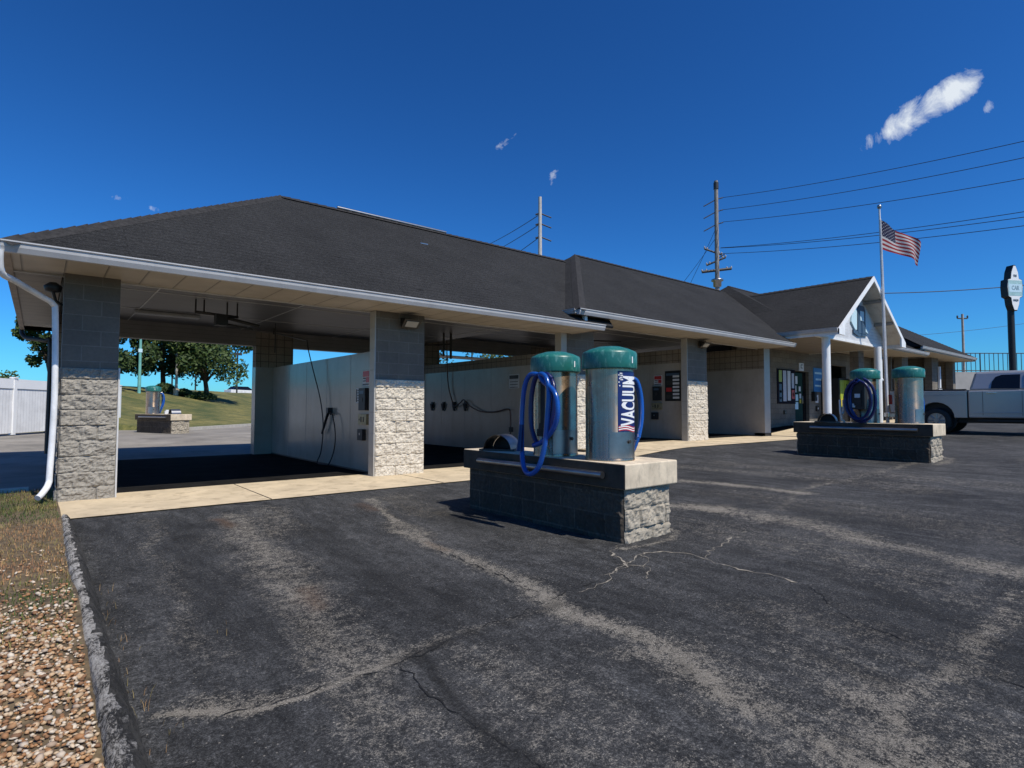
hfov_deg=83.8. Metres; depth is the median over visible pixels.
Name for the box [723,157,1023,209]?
power wire
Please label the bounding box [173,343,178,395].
light pole
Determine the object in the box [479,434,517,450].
mat roller hood
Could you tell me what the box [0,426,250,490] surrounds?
pavement
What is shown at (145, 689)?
kerb grass
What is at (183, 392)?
hedge bush
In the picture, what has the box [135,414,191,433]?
vacuum island
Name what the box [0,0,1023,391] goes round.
sky
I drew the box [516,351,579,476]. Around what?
vacuum cleaner
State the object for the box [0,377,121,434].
privacy fence
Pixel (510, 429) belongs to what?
foam hose
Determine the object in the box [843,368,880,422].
vacuum cleaner
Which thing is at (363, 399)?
control box
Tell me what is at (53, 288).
side light
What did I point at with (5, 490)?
kerb strip
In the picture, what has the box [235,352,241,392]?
street pole
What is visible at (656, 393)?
control box
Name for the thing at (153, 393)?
vacuum cleaner
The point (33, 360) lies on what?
broadleaf tree
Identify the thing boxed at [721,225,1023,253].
power wire
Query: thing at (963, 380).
retaining wall
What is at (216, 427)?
bank kerb
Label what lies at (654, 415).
cash box
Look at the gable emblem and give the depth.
20.40 m
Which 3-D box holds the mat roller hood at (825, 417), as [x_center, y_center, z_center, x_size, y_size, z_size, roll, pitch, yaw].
[6.841,0.731,12.382,0.460,0.194,0.360,-2,-3,35]
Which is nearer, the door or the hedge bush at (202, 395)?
the door
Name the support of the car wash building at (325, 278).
on the pavement
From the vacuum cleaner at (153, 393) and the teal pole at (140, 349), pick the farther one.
the teal pole at (140, 349)
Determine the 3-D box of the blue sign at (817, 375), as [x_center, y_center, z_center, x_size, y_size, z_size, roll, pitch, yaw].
[13.309,-0.168,24.791,1.000,1.030,0.037,2,-3,-40]
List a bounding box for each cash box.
[357,429,365,440]
[651,412,658,418]
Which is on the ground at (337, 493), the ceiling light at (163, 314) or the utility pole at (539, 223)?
the utility pole at (539, 223)
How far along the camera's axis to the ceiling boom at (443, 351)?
15.46 m
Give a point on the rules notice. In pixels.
(513, 380)
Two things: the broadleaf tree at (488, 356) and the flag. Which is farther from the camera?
the broadleaf tree at (488, 356)
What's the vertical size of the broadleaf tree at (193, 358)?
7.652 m
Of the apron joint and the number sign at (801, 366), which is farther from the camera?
the number sign at (801, 366)
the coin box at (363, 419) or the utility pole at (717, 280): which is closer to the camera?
the coin box at (363, 419)
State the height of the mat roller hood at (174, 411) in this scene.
0.194 m
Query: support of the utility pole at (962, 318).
on the pavement
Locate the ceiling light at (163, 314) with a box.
[134,309,200,319]
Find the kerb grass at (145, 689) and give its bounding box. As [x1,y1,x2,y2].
[99,584,226,754]
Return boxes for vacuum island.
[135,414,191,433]
[464,447,676,543]
[793,421,945,462]
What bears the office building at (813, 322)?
on the pavement
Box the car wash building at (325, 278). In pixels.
[0,195,796,501]
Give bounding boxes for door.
[795,373,802,421]
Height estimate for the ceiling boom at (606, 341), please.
0.680 m
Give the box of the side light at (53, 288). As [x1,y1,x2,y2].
[43,282,62,305]
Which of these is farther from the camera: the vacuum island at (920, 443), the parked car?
the parked car
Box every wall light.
[401,318,420,328]
[699,341,710,347]
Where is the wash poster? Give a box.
[665,370,680,400]
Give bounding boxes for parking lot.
[72,423,1023,767]
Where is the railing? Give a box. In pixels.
[955,353,1023,371]
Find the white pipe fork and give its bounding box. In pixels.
[839,400,845,422]
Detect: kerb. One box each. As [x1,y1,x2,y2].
[62,514,150,767]
[189,423,250,429]
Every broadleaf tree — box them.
[0,370,19,378]
[11,317,51,367]
[118,338,163,376]
[119,338,208,385]
[144,340,252,399]
[439,350,509,363]
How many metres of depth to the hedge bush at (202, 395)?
44.17 m
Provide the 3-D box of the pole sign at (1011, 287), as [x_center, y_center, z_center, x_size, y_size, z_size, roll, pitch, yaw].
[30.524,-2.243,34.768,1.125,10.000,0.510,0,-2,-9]
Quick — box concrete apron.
[58,419,894,518]
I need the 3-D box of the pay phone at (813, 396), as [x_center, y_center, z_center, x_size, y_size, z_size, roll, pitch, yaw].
[12.880,0.527,24.336,0.200,0.400,0.147,2,-3,-40]
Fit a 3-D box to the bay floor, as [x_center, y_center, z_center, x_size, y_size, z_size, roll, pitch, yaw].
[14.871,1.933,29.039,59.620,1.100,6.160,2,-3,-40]
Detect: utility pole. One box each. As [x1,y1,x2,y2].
[535,197,551,254]
[701,180,731,289]
[956,314,967,371]
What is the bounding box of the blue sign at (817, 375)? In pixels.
[813,368,821,391]
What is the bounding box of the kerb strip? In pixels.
[0,487,28,493]
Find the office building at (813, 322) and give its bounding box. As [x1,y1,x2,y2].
[706,276,976,427]
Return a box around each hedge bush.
[155,382,174,392]
[172,388,191,395]
[185,390,216,399]
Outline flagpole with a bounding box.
[877,205,889,422]
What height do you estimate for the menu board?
1.380 m
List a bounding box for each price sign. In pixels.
[363,370,368,385]
[654,375,661,385]
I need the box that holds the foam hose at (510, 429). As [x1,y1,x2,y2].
[446,340,512,433]
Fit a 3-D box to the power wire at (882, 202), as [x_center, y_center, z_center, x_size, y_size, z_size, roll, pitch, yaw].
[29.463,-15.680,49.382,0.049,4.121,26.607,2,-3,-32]
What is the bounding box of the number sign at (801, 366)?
[798,363,803,370]
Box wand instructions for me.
[356,388,358,402]
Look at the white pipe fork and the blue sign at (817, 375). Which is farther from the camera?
the blue sign at (817, 375)
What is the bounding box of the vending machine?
[821,378,849,421]
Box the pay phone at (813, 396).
[811,392,816,400]
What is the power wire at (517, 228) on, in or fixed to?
attached to the utility pole at (539, 223)
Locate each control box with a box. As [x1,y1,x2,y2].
[358,388,368,409]
[652,387,661,400]
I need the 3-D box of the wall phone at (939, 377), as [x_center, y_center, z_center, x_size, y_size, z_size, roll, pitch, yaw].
[23.948,0.001,31.979,0.600,1.950,0.090,2,-3,-40]
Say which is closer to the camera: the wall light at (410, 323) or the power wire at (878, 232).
the wall light at (410, 323)
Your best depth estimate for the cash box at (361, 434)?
10.80 m
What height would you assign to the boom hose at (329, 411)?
3.241 m
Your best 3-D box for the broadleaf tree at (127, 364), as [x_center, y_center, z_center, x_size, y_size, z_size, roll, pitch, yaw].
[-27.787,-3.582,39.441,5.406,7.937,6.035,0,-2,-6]
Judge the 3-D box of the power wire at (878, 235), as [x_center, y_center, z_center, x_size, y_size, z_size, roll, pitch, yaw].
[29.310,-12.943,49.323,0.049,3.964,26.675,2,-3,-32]
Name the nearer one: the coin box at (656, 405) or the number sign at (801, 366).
the coin box at (656, 405)
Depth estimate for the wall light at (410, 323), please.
10.48 m
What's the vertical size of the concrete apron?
1.103 m
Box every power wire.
[492,215,537,242]
[721,211,1023,247]
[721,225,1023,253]
[723,141,1023,197]
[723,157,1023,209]
[725,178,1023,221]
[727,217,1023,247]
[884,285,1023,293]
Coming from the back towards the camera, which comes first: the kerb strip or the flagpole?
the flagpole
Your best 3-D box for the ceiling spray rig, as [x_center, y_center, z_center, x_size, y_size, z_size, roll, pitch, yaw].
[-5.428,-1.304,10.949,1.122,0.538,0.287,1,-3,-21]
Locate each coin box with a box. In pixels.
[358,414,368,424]
[652,403,661,408]
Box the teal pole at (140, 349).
[137,339,142,392]
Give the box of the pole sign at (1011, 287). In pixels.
[1000,265,1022,370]
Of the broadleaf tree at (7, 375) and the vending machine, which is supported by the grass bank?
the broadleaf tree at (7, 375)
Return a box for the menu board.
[777,368,795,403]
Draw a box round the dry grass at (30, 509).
[0,487,102,767]
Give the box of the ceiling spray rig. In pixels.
[195,299,259,329]
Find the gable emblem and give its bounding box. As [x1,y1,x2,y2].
[850,305,871,336]
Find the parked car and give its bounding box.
[224,386,251,392]
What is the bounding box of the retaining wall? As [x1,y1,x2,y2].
[955,372,975,389]
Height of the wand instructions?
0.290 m
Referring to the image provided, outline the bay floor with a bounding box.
[52,417,894,492]
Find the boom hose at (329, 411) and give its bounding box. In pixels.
[273,323,335,464]
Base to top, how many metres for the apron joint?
0.292 m
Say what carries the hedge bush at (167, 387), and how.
on the grass bank
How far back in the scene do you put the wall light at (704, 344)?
16.71 m
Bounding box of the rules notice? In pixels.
[509,374,518,388]
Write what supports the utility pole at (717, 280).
on the pavement
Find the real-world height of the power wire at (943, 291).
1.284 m
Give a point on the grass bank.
(227, 408)
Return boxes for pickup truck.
[884,370,1023,431]
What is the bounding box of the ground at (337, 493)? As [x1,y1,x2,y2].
[71,439,796,519]
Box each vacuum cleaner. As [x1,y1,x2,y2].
[145,386,164,413]
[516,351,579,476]
[582,346,643,461]
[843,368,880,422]
[891,366,924,423]
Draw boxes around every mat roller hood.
[168,409,180,413]
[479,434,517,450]
[814,413,840,421]
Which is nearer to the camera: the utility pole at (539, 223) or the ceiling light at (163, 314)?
the ceiling light at (163, 314)
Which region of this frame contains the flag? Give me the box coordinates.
[881,220,920,265]
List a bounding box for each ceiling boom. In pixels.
[424,333,451,358]
[594,340,620,341]
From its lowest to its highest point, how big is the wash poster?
0.900 m
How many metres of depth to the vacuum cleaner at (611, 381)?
5.61 m
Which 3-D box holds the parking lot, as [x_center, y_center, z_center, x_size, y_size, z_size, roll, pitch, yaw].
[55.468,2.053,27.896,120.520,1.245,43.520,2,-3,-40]
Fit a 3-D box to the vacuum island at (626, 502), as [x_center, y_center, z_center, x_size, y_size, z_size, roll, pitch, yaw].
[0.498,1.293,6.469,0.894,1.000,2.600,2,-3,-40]
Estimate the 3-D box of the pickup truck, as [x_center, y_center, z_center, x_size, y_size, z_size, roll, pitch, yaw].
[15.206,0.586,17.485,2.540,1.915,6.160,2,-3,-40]
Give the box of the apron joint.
[234,440,737,498]
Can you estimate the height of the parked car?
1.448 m
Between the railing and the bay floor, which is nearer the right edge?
the railing
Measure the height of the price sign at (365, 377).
0.300 m
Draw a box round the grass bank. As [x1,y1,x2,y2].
[38,386,251,431]
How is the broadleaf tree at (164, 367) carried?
on the grass bank
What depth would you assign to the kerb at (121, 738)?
2.47 m
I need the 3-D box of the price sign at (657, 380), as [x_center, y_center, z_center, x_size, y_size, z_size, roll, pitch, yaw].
[4.444,-0.107,17.380,0.013,0.300,0.300,2,-3,-40]
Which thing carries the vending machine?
on the bay floor
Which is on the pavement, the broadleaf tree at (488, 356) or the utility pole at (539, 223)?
the broadleaf tree at (488, 356)
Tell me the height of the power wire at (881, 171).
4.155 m

